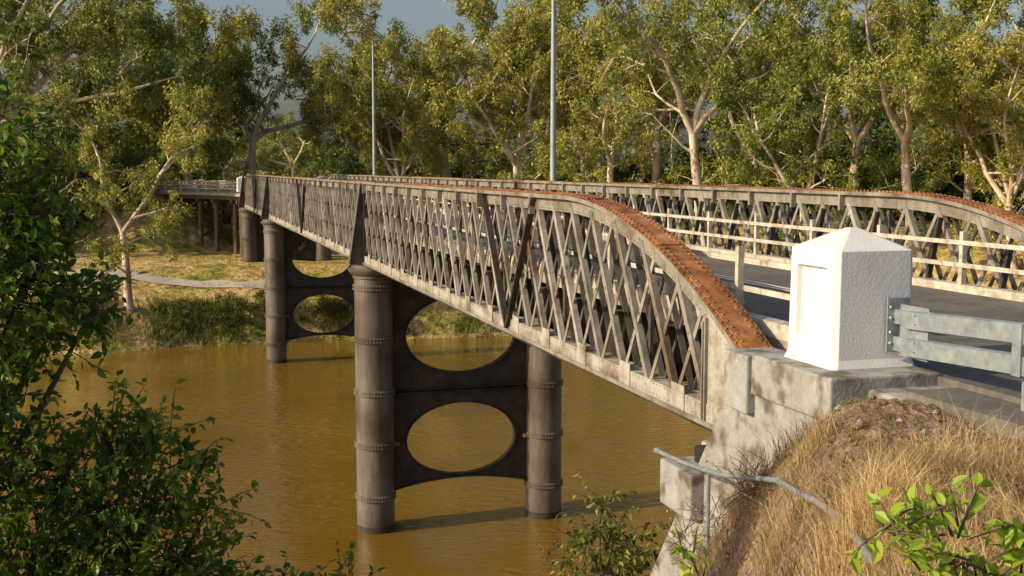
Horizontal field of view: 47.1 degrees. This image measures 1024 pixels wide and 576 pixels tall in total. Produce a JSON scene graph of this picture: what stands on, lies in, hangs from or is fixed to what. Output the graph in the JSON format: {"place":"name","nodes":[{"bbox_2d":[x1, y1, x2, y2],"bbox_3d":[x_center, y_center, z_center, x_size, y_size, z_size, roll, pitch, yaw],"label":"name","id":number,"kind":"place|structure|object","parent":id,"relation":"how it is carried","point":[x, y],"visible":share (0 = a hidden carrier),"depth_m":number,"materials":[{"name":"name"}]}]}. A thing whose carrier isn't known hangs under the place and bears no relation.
{"place":"outdoors","nodes":[
{"label":"outdoors","id":0,"kind":"place"},
{"bbox_2d":[0,336,711,575],"bbox_3d":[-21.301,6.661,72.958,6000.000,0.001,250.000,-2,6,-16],"label":"water","id":1,"kind":"structure","parent":0,"point":[288,427],"depth_m":58.06,"materials":[{"name":"brown liquid"}]},
{"bbox_2d":[0,170,1023,575],"bbox_3d":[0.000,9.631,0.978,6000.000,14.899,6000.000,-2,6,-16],"label":"ground","id":2,"kind":"structure","parent":0,"point":[132,336],"depth_m":97.10,"materials":[{"name":"plant"}]},
{"bbox_2d":[0,20,51,127],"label":"eucalyptus tree","id":3,"kind":"object","parent":2,"relation":"on","point":[30,85],"visible":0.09,"depth_m":149.18,"materials":[{"name":"green plant"}]},
{"bbox_2d":[0,127,73,236],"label":"shrub","id":4,"kind":"object","parent":2,"relation":"on","point":[47,137],"visible":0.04,"depth_m":129.13,"materials":[{"name":"green plant"}]},
{"bbox_2d":[0,118,77,175],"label":"shrub","id":5,"kind":"object","parent":2,"relation":"on","point":[33,130],"visible":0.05,"depth_m":152.37,"materials":[{"name":"green plant"}]},
{"bbox_2d":[23,286,56,314],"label":"shrub","id":6,"kind":"object","parent":2,"relation":"on","point":[35,301],"visible":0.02,"depth_m":90.23,"materials":[{"name":"green plant"}]},
{"bbox_2d":[37,140,67,189],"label":"shrub","id":7,"kind":"object","parent":2,"relation":"on","point":[51,175],"visible":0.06,"depth_m":141.80,"materials":[{"name":"green plant"}]},
{"bbox_2d":[4,170,102,240],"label":"shrub","id":8,"kind":"object","parent":2,"relation":"on","point":[81,227],"visible":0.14,"depth_m":122.50,"materials":[{"name":"green plant"}]},
{"bbox_2d":[0,77,149,482],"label":"foreground tree","id":9,"kind":"object","parent":2,"relation":"on","point":[29,204],"visible":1,"depth_m":9.67,"materials":[{"name":"green plant"}]},
{"bbox_2d":[1,0,159,134],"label":"eucalyptus tree","id":10,"kind":"object","parent":2,"relation":"on","point":[45,5],"visible":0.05,"depth_m":162.00,"materials":[{"name":"green plant"}]},
{"bbox_2d":[0,0,161,234],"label":"eucalyptus tree","id":11,"kind":"object","parent":2,"relation":"on","point":[108,20],"visible":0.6,"depth_m":115.90,"materials":[{"name":"green plant"}]},
{"bbox_2d":[81,288,97,303],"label":"shrub","id":12,"kind":"object","parent":2,"relation":"on","point":[90,291],"visible":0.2,"depth_m":92.29,"materials":[{"name":"green plant"}]},
{"bbox_2d":[32,127,160,214],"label":"shrub","id":13,"kind":"object","parent":2,"relation":"on","point":[142,158],"visible":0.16,"depth_m":125.40,"materials":[{"name":"green plant"}]},
{"bbox_2d":[47,125,155,213],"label":"shrub","id":14,"kind":"object","parent":2,"relation":"on","point":[123,159],"visible":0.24,"depth_m":121.59,"materials":[{"name":"green plant"}]},
{"bbox_2d":[0,0,211,140],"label":"eucalyptus tree","id":15,"kind":"object","parent":2,"relation":"on","point":[98,82],"visible":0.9,"depth_m":106.81,"materials":[{"name":"green plant"}]},
{"bbox_2d":[18,76,218,311],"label":"eucalyptus tree","id":16,"kind":"object","parent":2,"relation":"on","point":[181,145],"visible":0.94,"depth_m":91.71,"materials":[{"name":"green plant"}]},
{"bbox_2d":[53,89,183,188],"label":"shrub","id":17,"kind":"object","parent":2,"relation":"on","point":[64,135],"visible":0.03,"depth_m":140.37,"materials":[{"name":"green plant"}]},
{"bbox_2d":[31,0,217,180],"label":"eucalyptus tree","id":18,"kind":"object","parent":2,"relation":"on","point":[149,48],"visible":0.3,"depth_m":133.03,"materials":[{"name":"green plant"}]},
{"bbox_2d":[86,119,173,190],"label":"shrub","id":19,"kind":"object","parent":2,"relation":"on","point":[134,136],"visible":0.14,"depth_m":132.25,"materials":[{"name":"green plant"}]},
{"bbox_2d":[108,180,158,209],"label":"shrub","id":20,"kind":"object","parent":2,"relation":"on","point":[125,191],"visible":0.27,"depth_m":121.76,"materials":[{"name":"green plant"}]},
{"bbox_2d":[21,270,264,287],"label":"footpath","id":21,"kind":"structure","parent":2,"relation":"on","point":[192,283],"depth_m":100.54,"materials":[{"name":"concrete"}]},
{"bbox_2d":[112,64,210,189],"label":"eucalyptus tree","id":22,"kind":"object","parent":2,"relation":"on","point":[137,120],"visible":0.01,"depth_m":170.71,"materials":[{"name":"green plant"}]},
{"bbox_2d":[0,254,339,306],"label":"bank grass","id":23,"kind":"structure","parent":2,"relation":"on","point":[212,257],"depth_m":104.19,"materials":[{"name":"plant"}]},
{"bbox_2d":[159,298,200,327],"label":"shrub","id":24,"kind":"object","parent":2,"relation":"on","point":[179,312],"visible":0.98,"depth_m":93.62,"materials":[{"name":"green plant"}]},
{"bbox_2d":[159,168,205,204],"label":"shrub","id":25,"kind":"object","parent":2,"relation":"on","point":[175,179],"visible":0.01,"depth_m":152.26,"materials":[{"name":"green plant"}]},
{"bbox_2d":[109,1,260,221],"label":"eucalyptus tree","id":26,"kind":"object","parent":2,"relation":"on","point":[223,58],"visible":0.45,"depth_m":138.62,"materials":[{"name":"green plant"}]},
{"bbox_2d":[0,370,386,575],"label":"foreground bush","id":27,"kind":"object","parent":2,"relation":"on","point":[145,531],"visible":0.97,"depth_m":9.80,"materials":[{"name":"green plant"}]},
{"bbox_2d":[159,167,238,224],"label":"shrub","id":28,"kind":"object","parent":2,"relation":"on","point":[196,176],"visible":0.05,"depth_m":155.41,"materials":[{"name":"green plant"}]},
{"bbox_2d":[118,179,309,256],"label":"timber viaduct","id":29,"kind":"object","parent":2,"relation":"on","point":[210,197],"visible":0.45,"depth_m":120.73,"materials":[{"name":"wood"}]},
{"bbox_2d":[236,176,245,191],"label":"white gate pillar","id":30,"kind":"structure","parent":29,"relation":"on","point":[239,180],"depth_m":111.54,"materials":[{"name":"paint"}]},
{"bbox_2d":[203,292,253,333],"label":"shrub","id":31,"kind":"object","parent":2,"relation":"on","point":[224,311],"visible":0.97,"depth_m":94.86,"materials":[{"name":"green plant"}]},
{"bbox_2d":[189,84,278,184],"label":"eucalyptus tree","id":32,"kind":"object","parent":2,"relation":"on","point":[238,144],"visible":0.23,"depth_m":174.83,"materials":[{"name":"green plant"}]},
{"bbox_2d":[0,291,508,355],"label":"bank reeds","id":33,"kind":"object","parent":2,"relation":"on","point":[194,304],"visible":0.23,"depth_m":94.95,"materials":[{"name":"green plant"}]},
{"bbox_2d":[251,288,265,312],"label":"shrub","id":34,"kind":"object","parent":2,"relation":"on","point":[261,300],"visible":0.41,"depth_m":96.36,"materials":[{"name":"green plant"}]},
{"bbox_2d":[221,96,322,176],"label":"eucalyptus tree","id":35,"kind":"object","parent":2,"relation":"on","point":[294,149],"visible":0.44,"depth_m":201.12,"materials":[{"name":"green plant"}]},
{"bbox_2d":[171,0,410,205],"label":"eucalyptus tree","id":36,"kind":"object","parent":2,"relation":"on","point":[254,136],"visible":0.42,"depth_m":145.47,"materials":[{"name":"green plant"}]},
{"bbox_2d":[298,295,339,322],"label":"shrub","id":37,"kind":"object","parent":2,"relation":"on","point":[323,303],"visible":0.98,"depth_m":97.79,"materials":[{"name":"green plant"}]},
{"bbox_2d":[304,146,351,177],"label":"shrub","id":38,"kind":"object","parent":2,"relation":"on","point":[327,152],"visible":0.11,"depth_m":166.46,"materials":[{"name":"green plant"}]},
{"bbox_2d":[334,147,364,174],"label":"shrub","id":39,"kind":"object","parent":2,"relation":"on","point":[348,153],"visible":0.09,"depth_m":159.72,"materials":[{"name":"green plant"}]},
{"bbox_2d":[339,163,372,173],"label":"shrub","id":40,"kind":"object","parent":2,"relation":"on","point":[347,169],"visible":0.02,"depth_m":160.01,"materials":[{"name":"green plant"}]},
{"bbox_2d":[279,17,454,181],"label":"eucalyptus tree","id":41,"kind":"object","parent":2,"relation":"on","point":[292,55],"visible":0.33,"depth_m":142.55,"materials":[{"name":"green plant"}]},
{"bbox_2d":[335,141,411,182],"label":"shrub","id":42,"kind":"object","parent":2,"relation":"on","point":[357,158],"depth_m":166.74,"materials":[{"name":"green plant"}]},
{"bbox_2d":[340,82,422,172],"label":"eucalyptus tree","id":43,"kind":"object","parent":2,"relation":"on","point":[364,145],"visible":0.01,"depth_m":178.69,"materials":[{"name":"green plant"}]},
{"bbox_2d":[308,31,456,206],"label":"eucalyptus tree","id":44,"kind":"object","parent":2,"relation":"on","point":[386,134],"visible":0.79,"depth_m":130.13,"materials":[{"name":"green plant"}]},
{"bbox_2d":[343,134,437,200],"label":"shrub","id":45,"kind":"object","parent":2,"relation":"on","point":[355,165],"visible":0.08,"depth_m":153.99,"materials":[{"name":"green plant"}]},
{"bbox_2d":[406,70,459,183],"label":"eucalyptus tree","id":46,"kind":"object","parent":2,"relation":"on","point":[450,156],"visible":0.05,"depth_m":177.53,"materials":[{"name":"green plant"}]},
{"bbox_2d":[313,0,572,204],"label":"eucalyptus tree","id":47,"kind":"object","parent":2,"relation":"on","point":[354,7],"visible":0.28,"depth_m":137.17,"materials":[{"name":"green plant"}]},
{"bbox_2d":[442,167,483,184],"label":"shrub","id":48,"kind":"object","parent":2,"relation":"on","point":[467,173],"visible":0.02,"depth_m":148.59,"materials":[{"name":"green plant"}]},
{"bbox_2d":[427,133,528,189],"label":"shrub","id":49,"kind":"object","parent":2,"relation":"on","point":[455,175],"visible":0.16,"depth_m":150.39,"materials":[{"name":"green plant"}]},
{"bbox_2d":[421,0,583,207],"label":"eucalyptus tree","id":50,"kind":"object","parent":2,"relation":"on","point":[472,104],"visible":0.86,"depth_m":125.85,"materials":[{"name":"green plant"}]},
{"bbox_2d":[454,82,557,179],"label":"eucalyptus tree","id":51,"kind":"object","parent":2,"relation":"on","point":[513,137],"visible":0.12,"depth_m":176.29,"materials":[{"name":"green plant"}]},
{"bbox_2d":[454,0,626,191],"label":"eucalyptus tree","id":52,"kind":"object","parent":2,"relation":"on","point":[523,48],"visible":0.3,"depth_m":131.51,"materials":[{"name":"green plant"}]},
{"bbox_2d":[528,69,614,181],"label":"eucalyptus tree","id":53,"kind":"object","parent":2,"relation":"on","point":[581,163],"visible":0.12,"depth_m":168.54,"materials":[{"name":"green plant"}]},
{"bbox_2d":[123,115,1023,193],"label":"distant tree line","id":54,"kind":"object","parent":2,"relation":"on","point":[277,167],"visible":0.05,"depth_m":236.76,"materials":[{"name":"green plant"}]},
{"bbox_2d":[557,167,618,194],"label":"shrub","id":55,"kind":"object","parent":2,"relation":"on","point":[566,178],"visible":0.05,"depth_m":151.95,"materials":[{"name":"green plant"}]},
{"bbox_2d":[531,3,672,199],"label":"eucalyptus tree","id":56,"kind":"object","parent":2,"relation":"on","point":[586,122],"visible":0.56,"depth_m":119.04,"materials":[{"name":"green plant"}]},
{"bbox_2d":[537,473,671,575],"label":"riverside shrub","id":57,"kind":"object","parent":2,"relation":"on","point":[613,536],"visible":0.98,"depth_m":17.78,"materials":[{"name":"green plant"}]},
{"bbox_2d":[600,169,638,200],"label":"shrub","id":58,"kind":"object","parent":2,"relation":"on","point":[619,177],"visible":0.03,"depth_m":147.85,"materials":[{"name":"green plant"}]},
{"bbox_2d":[238,174,1023,534],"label":"iron lattice bridge","id":59,"kind":"structure","parent":2,"relation":"on","point":[544,268],"depth_m":29.22,"materials":[{"name":"paint"}]},
{"bbox_2d":[347,29,375,174],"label":"street lamp","id":60,"kind":"object","parent":59,"relation":"attached to","point":[373,117],"visible":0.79,"depth_m":86.92,"materials":[{"name":"metal"}]},
{"bbox_2d":[550,0,555,180],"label":"street lamp","id":61,"kind":"object","parent":59,"relation":"attached to","point":[553,105],"visible":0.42,"depth_m":47.12,"materials":[{"name":"metal"}]},
{"bbox_2d":[614,194,658,212],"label":"shrub","id":62,"kind":"object","parent":2,"relation":"on","point":[626,203],"visible":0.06,"depth_m":141.25,"materials":[{"name":"green plant"}]},
{"bbox_2d":[545,0,741,221],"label":"eucalyptus tree","id":63,"kind":"object","parent":2,"relation":"on","point":[660,116],"visible":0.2,"depth_m":132.57,"materials":[{"name":"green plant"}]},
{"bbox_2d":[613,156,683,203],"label":"shrub","id":64,"kind":"object","parent":2,"relation":"on","point":[628,173],"visible":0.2,"depth_m":146.32,"materials":[{"name":"green plant"}]},
{"bbox_2d":[599,50,709,181],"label":"eucalyptus tree","id":65,"kind":"object","parent":2,"relation":"on","point":[679,123],"visible":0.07,"depth_m":159.33,"materials":[{"name":"green plant"}]},
{"bbox_2d":[633,167,693,217],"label":"shrub","id":66,"kind":"object","parent":2,"relation":"on","point":[647,177],"visible":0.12,"depth_m":141.46,"materials":[{"name":"green plant"}]},
{"bbox_2d":[670,524,712,575],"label":"sapling","id":67,"kind":"object","parent":2,"relation":"on","point":[689,555],"visible":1,"depth_m":5.11,"materials":[{"name":"green plant"}]},
{"bbox_2d":[639,116,752,215],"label":"shrub","id":68,"kind":"object","parent":2,"relation":"on","point":[711,166],"visible":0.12,"depth_m":136.84,"materials":[{"name":"green plant"}]},
{"bbox_2d":[569,0,854,245],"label":"eucalyptus tree","id":69,"kind":"object","parent":2,"relation":"on","point":[773,43],"visible":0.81,"depth_m":104.78,"materials":[{"name":"green plant"}]},
{"bbox_2d":[651,448,773,573],"bbox_3d":[2.534,2.796,13.927,1.278,2.474,3.830,-1,6,-7],"label":"dry bush","id":70,"kind":"object","parent":2,"relation":"on","point":[737,488],"visible":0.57,"depth_m":13.51,"materials":[{"name":"brown plant"}]},
{"bbox_2d":[644,0,822,221],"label":"eucalyptus tree","id":71,"kind":"object","parent":2,"relation":"on","point":[664,12],"visible":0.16,"depth_m":125.55,"materials":[{"name":"green plant"}]},
{"bbox_2d":[708,150,804,215],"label":"shrub","id":72,"kind":"object","parent":2,"relation":"on","point":[770,180],"visible":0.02,"depth_m":133.75,"materials":[{"name":"green plant"}]},
{"bbox_2d":[654,447,871,562],"bbox_3d":[2.402,2.510,11.683,0.708,2.654,8.712,0,6,-2],"label":"pipe handrail","id":73,"kind":"object","parent":2,"relation":"on","point":[708,471],"visible":0.65,"depth_m":12.86,"materials":[{"name":"metal"}]},
{"bbox_2d":[731,160,804,213],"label":"shrub","id":74,"kind":"object","parent":2,"relation":"on","point":[759,178],"visible":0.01,"depth_m":135.19,"materials":[{"name":"green plant"}]},
{"bbox_2d":[727,148,815,213],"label":"shrub","id":75,"kind":"object","parent":2,"relation":"on","point":[762,201],"visible":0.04,"depth_m":134.33,"materials":[{"name":"green plant"}]},
{"bbox_2d":[671,395,887,575],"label":"dry grass","id":76,"kind":"structure","parent":2,"relation":"on","point":[722,537],"depth_m":11.41,"materials":[{"name":"beige plant"}]},
{"bbox_2d":[747,148,831,215],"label":"shrub","id":77,"kind":"object","parent":2,"relation":"on","point":[815,180],"visible":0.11,"depth_m":130.84,"materials":[{"name":"green plant"}]},
{"bbox_2d":[702,13,881,256],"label":"eucalyptus tree","id":78,"kind":"object","parent":2,"relation":"on","point":[756,142],"visible":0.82,"depth_m":96.07,"materials":[{"name":"green plant"}]},
{"bbox_2d":[746,32,839,146],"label":"eucalyptus tree","id":79,"kind":"object","parent":2,"relation":"on","point":[801,109],"depth_m":140.27,"materials":[{"name":"green plant"}]},
{"bbox_2d":[650,347,944,575],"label":"concrete abutment","id":80,"kind":"object","parent":2,"relation":"on","point":[763,385],"visible":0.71,"depth_m":14.09,"materials":[{"name":"concrete"}]},
{"bbox_2d":[784,227,913,370],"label":"white gate pillar","id":81,"kind":"structure","parent":80,"relation":"on","point":[846,282],"depth_m":12.99,"materials":[{"name":"paint"}]},
{"bbox_2d":[816,155,850,188],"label":"shrub","id":82,"kind":"object","parent":2,"relation":"on","point":[835,172],"visible":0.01,"depth_m":134.27,"materials":[{"name":"green plant"}]},
{"bbox_2d":[729,0,949,226],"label":"eucalyptus tree","id":83,"kind":"object","parent":2,"relation":"on","point":[853,133],"visible":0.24,"depth_m":114.70,"materials":[{"name":"green plant"}]},
{"bbox_2d":[824,132,867,183],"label":"shrub","id":84,"kind":"object","parent":2,"relation":"on","point":[843,144],"visible":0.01,"depth_m":135.59,"materials":[{"name":"green plant"}]},
{"bbox_2d":[697,390,1020,575],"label":"weeds","id":85,"kind":"object","parent":2,"relation":"on","point":[741,564],"visible":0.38,"depth_m":11.47,"materials":[{"name":"brown plant"}]},
{"bbox_2d":[712,395,1012,573],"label":"stones","id":86,"kind":"object","parent":2,"relation":"on","point":[881,401],"visible":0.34,"depth_m":11.07,"materials":[{"name":"stone"}]},
{"bbox_2d":[790,10,935,161],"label":"eucalyptus tree","id":87,"kind":"object","parent":2,"relation":"on","point":[846,116],"visible":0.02,"depth_m":139.72,"materials":[{"name":"green plant"}]},
{"bbox_2d":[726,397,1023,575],"bbox_3d":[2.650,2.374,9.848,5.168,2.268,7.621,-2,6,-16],"label":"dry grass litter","id":88,"kind":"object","parent":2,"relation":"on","point":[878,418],"visible":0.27,"depth_m":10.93,"materials":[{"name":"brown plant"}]},
{"bbox_2d":[829,145,922,210],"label":"shrub","id":89,"kind":"object","parent":2,"relation":"on","point":[863,168],"visible":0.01,"depth_m":133.16,"materials":[{"name":"green plant"}]},
{"bbox_2d":[802,106,956,220],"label":"shrub","id":90,"kind":"object","parent":2,"relation":"on","point":[885,149],"visible":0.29,"depth_m":127.18,"materials":[{"name":"green plant"}]},
{"bbox_2d":[764,391,1023,575],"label":"dry grass","id":91,"kind":"structure","parent":2,"relation":"on","point":[906,471],"depth_m":8.11,"materials":[{"name":"beige plant"}]},
{"bbox_2d":[857,157,942,219],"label":"shrub","id":92,"kind":"object","parent":2,"relation":"on","point":[868,181],"visible":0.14,"depth_m":125.58,"materials":[{"name":"green plant"}]},
{"bbox_2d":[869,165,934,220],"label":"shrub","id":93,"kind":"object","parent":2,"relation":"on","point":[929,216],"visible":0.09,"depth_m":124.11,"materials":[{"name":"green plant"}]},
{"bbox_2d":[867,150,956,219],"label":"shrub","id":94,"kind":"object","parent":2,"relation":"on","point":[925,165],"visible":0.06,"depth_m":129.87,"materials":[{"name":"green plant"}]},
{"bbox_2d":[821,0,1013,249],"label":"eucalyptus tree","id":95,"kind":"object","parent":2,"relation":"on","point":[926,82],"visible":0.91,"depth_m":93.44,"materials":[{"name":"green plant"}]},
{"bbox_2d":[842,472,1023,575],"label":"sapling","id":96,"kind":"object","parent":2,"relation":"on","point":[1006,532],"visible":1,"depth_m":3.89,"materials":[{"name":"green plant"}]},
{"bbox_2d":[898,136,991,220],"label":"shrub","id":97,"kind":"object","parent":2,"relation":"on","point":[937,172],"visible":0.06,"depth_m":124.81,"materials":[{"name":"green plant"}]},
{"bbox_2d":[869,0,1023,231],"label":"eucalyptus tree","id":98,"kind":"object","parent":2,"relation":"on","point":[966,191],"visible":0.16,"depth_m":106.53,"materials":[{"name":"green plant"}]},
{"bbox_2d":[889,17,1023,277],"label":"eucalyptus tree","id":99,"kind":"object","parent":2,"relation":"on","point":[999,144],"visible":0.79,"depth_m":91.45,"materials":[{"name":"green plant"}]},
{"bbox_2d":[900,2,1023,149],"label":"eucalyptus tree","id":100,"kind":"object","parent":2,"relation":"on","point":[942,16],"visible":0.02,"depth_m":125.15,"materials":[{"name":"green plant"}]},
{"bbox_2d":[926,161,1023,211],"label":"shrub","id":101,"kind":"object","parent":2,"relation":"on","point":[975,197],"visible":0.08,"depth_m":124.60,"materials":[{"name":"green plant"}]},
{"bbox_2d":[932,114,1023,221],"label":"shrub","id":102,"kind":"object","parent":2,"relation":"on","point":[954,191],"visible":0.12,"depth_m":123.65,"materials":[{"name":"green plant"}]},
{"bbox_2d":[935,0,1023,188],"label":"eucalyptus tree","id":103,"kind":"object","parent":2,"relation":"on","point":[965,19],"visible":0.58,"depth_m":101.08,"materials":[{"name":"green plant"}]},
{"bbox_2d":[0,0,1023,169],"label":"sky","id":104,"kind":"structure","parent":0,"point":[423,15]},
{"bbox_2d":[905,339,1023,441],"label":"road","id":105,"kind":"structure","parent":0,"point":[961,384],"depth_m":12.01,"materials":[{"name":"grey asphalt"}]},
{"bbox_2d":[885,297,1023,410],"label":"guard rail","id":106,"kind":"object","parent":105,"relation":"on","point":[909,328],"visible":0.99,"depth_m":12.01,"materials":[{"name":"metal"}]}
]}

